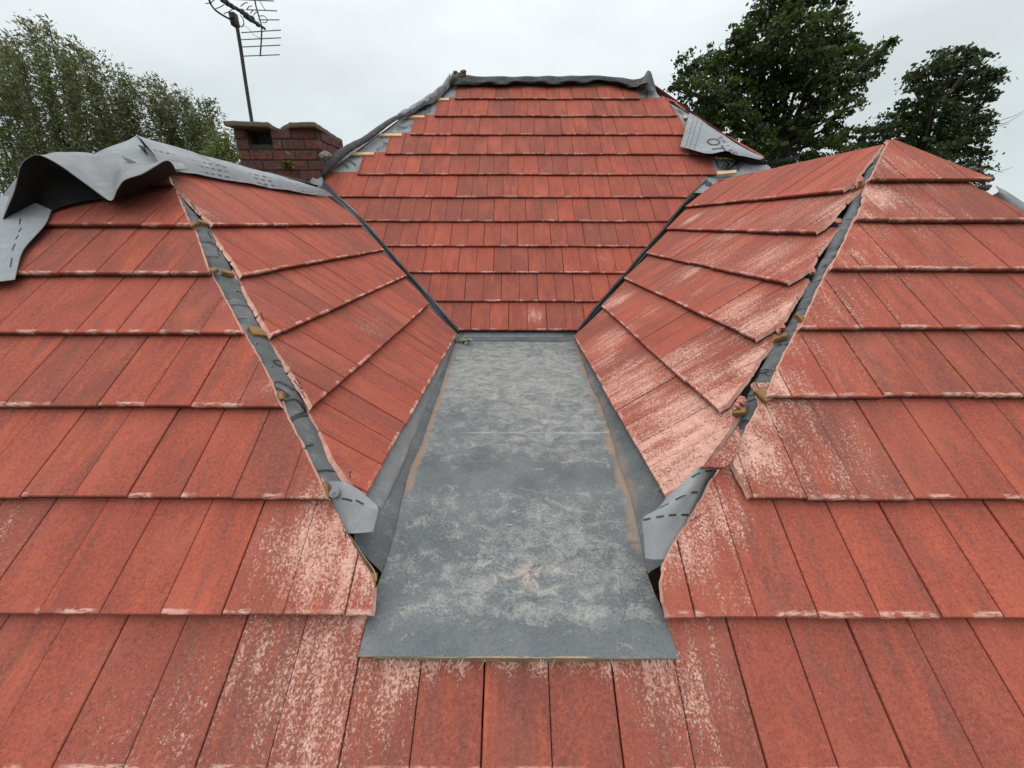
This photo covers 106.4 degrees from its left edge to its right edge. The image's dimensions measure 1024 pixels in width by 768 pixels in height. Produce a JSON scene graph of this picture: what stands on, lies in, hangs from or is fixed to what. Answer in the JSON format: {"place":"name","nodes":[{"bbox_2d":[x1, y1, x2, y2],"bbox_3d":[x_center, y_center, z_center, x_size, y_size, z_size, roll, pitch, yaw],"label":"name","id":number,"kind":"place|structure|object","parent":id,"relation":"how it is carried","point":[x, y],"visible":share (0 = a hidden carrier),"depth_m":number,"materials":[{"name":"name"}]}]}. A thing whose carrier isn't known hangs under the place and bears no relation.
{"place":"outdoors","nodes":[
{"label":"outdoors","id":0,"kind":"place"},
{"bbox_2d":[0,9,107,194],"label":"willow tree","id":1,"kind":"object","parent":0,"point":[19,110],"visible":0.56,"depth_m":11.00,"materials":[{"name":"green plant"}]},
{"bbox_2d":[54,41,156,153],"bbox_3d":[-13.757,-5.361,14.434,5.589,11.877,3.017,14,26,30],"label":"willow tree","id":2,"kind":"object","parent":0,"point":[118,117],"visible":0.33,"depth_m":12.03,"materials":[{"name":"green plant"}]},
{"bbox_2d":[124,71,227,155],"bbox_3d":[-12.062,-5.296,15.089,5.170,11.263,3.124,10,24,22],"label":"willow tree","id":3,"kind":"object","parent":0,"point":[192,132],"visible":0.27,"depth_m":12.64,"materials":[{"name":"green plant"}]},
{"bbox_2d":[199,126,240,164],"bbox_3d":[-7.867,-2.722,11.810,2.347,8.966,1.512,12,25,27],"label":"bush","id":4,"kind":"object","parent":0,"point":[225,149],"visible":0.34,"depth_m":10.36,"materials":[{"name":"green plant"}]},
{"bbox_2d":[0,83,1023,767],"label":"house","id":5,"kind":"structure","parent":0,"point":[290,479],"depth_m":1.24,"materials":[{"name":"tile"}]},
{"bbox_2d":[0,152,186,281],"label":"roofing membrane","id":6,"kind":"object","parent":5,"relation":"on","point":[40,189],"visible":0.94,"depth_m":1.70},
{"bbox_2d":[95,135,332,195],"bbox_3d":[-1.908,-1.343,2.705,0.491,0.479,1.931,0,23,0],"label":"roofing membrane","id":7,"kind":"object","parent":5,"relation":"on","point":[190,161],"visible":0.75,"depth_m":2.16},
{"bbox_2d":[205,0,280,120],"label":"television aerial","id":8,"kind":"object","parent":5,"relation":"on","point":[233,18],"visible":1,"depth_m":3.61,"materials":[{"name":"metal"}]},
{"bbox_2d":[273,159,293,169],"bbox_3d":[-2.231,-2.162,3.766,0.223,0.106,0.121,0,23,0],"label":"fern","id":9,"kind":"object","parent":5,"relation":"attached to","point":[288,165],"visible":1,"depth_m":3.77,"materials":[{"name":"green plant"}]},
{"bbox_2d":[323,73,451,176],"bbox_3d":[-1.315,-3.042,4.370,0.343,1.370,2.076,17,28,35],"label":"roofing membrane","id":10,"kind":"object","parent":5,"relation":"on","point":[347,149],"visible":0.95,"depth_m":4.22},
{"bbox_2d":[456,335,473,344],"bbox_3d":[-0.367,-0.342,2.963,0.194,0.049,0.097,18,28,36],"label":"leaf sprig","id":11,"kind":"object","parent":5,"relation":"on","point":[465,340],"visible":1,"depth_m":2.97,"materials":[{"name":"green plant"}]},
{"bbox_2d":[449,70,655,89],"bbox_3d":[0.484,-3.730,4.749,2.523,0.290,0.646,0,23,0],"label":"roofing membrane","id":12,"kind":"object","parent":5,"relation":"on","point":[647,78],"visible":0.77,"depth_m":4.64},
{"bbox_2d":[453,69,465,76],"bbox_3d":[-0.632,-3.764,4.648,0.167,0.094,0.098,0,23,0],"label":"mortar rubble","id":13,"kind":"object","parent":12,"relation":"on","point":[462,73],"visible":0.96,"depth_m":4.65,"materials":[{"name":"brown concrete"}]},
{"bbox_2d":[700,427,741,468],"bbox_3d":[0.643,0.199,1.151,0.191,0.092,0.049,-15,27,-32],"label":"broken tile","id":14,"kind":"object","parent":5,"relation":"on","point":[723,456],"visible":1,"depth_m":1.15,"materials":[{"name":"tile"}]},
{"bbox_2d":[680,113,799,164],"bbox_3d":[2.339,-2.589,4.062,1.232,0.698,0.764,16,27,33],"label":"roofing membrane","id":15,"kind":"object","parent":5,"relation":"on","point":[700,136],"visible":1,"depth_m":4.03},
{"bbox_2d":[0,0,1023,201],"label":"sky","id":16,"kind":"structure","parent":0,"point":[344,67],"materials":[{"name":"white"}]},
{"bbox_2d":[663,0,902,168],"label":"oak tree","id":17,"kind":"object","parent":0,"point":[826,57],"visible":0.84,"depth_m":11.71,"materials":[{"name":"green plant"}]},
{"bbox_2d":[842,41,1017,186],"bbox_3d":[16.233,-6.183,15.540,6.225,12.597,4.142,0,23,0],"label":"oak tree","id":18,"kind":"object","parent":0,"point":[949,138],"visible":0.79,"depth_m":13.67,"materials":[{"name":"green plant"}]},
{"bbox_2d":[972,111,1023,184],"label":"bare branch tree","id":19,"kind":"object","parent":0,"point":[983,172],"visible":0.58,"depth_m":14.92,"materials":[{"name":"plant"}]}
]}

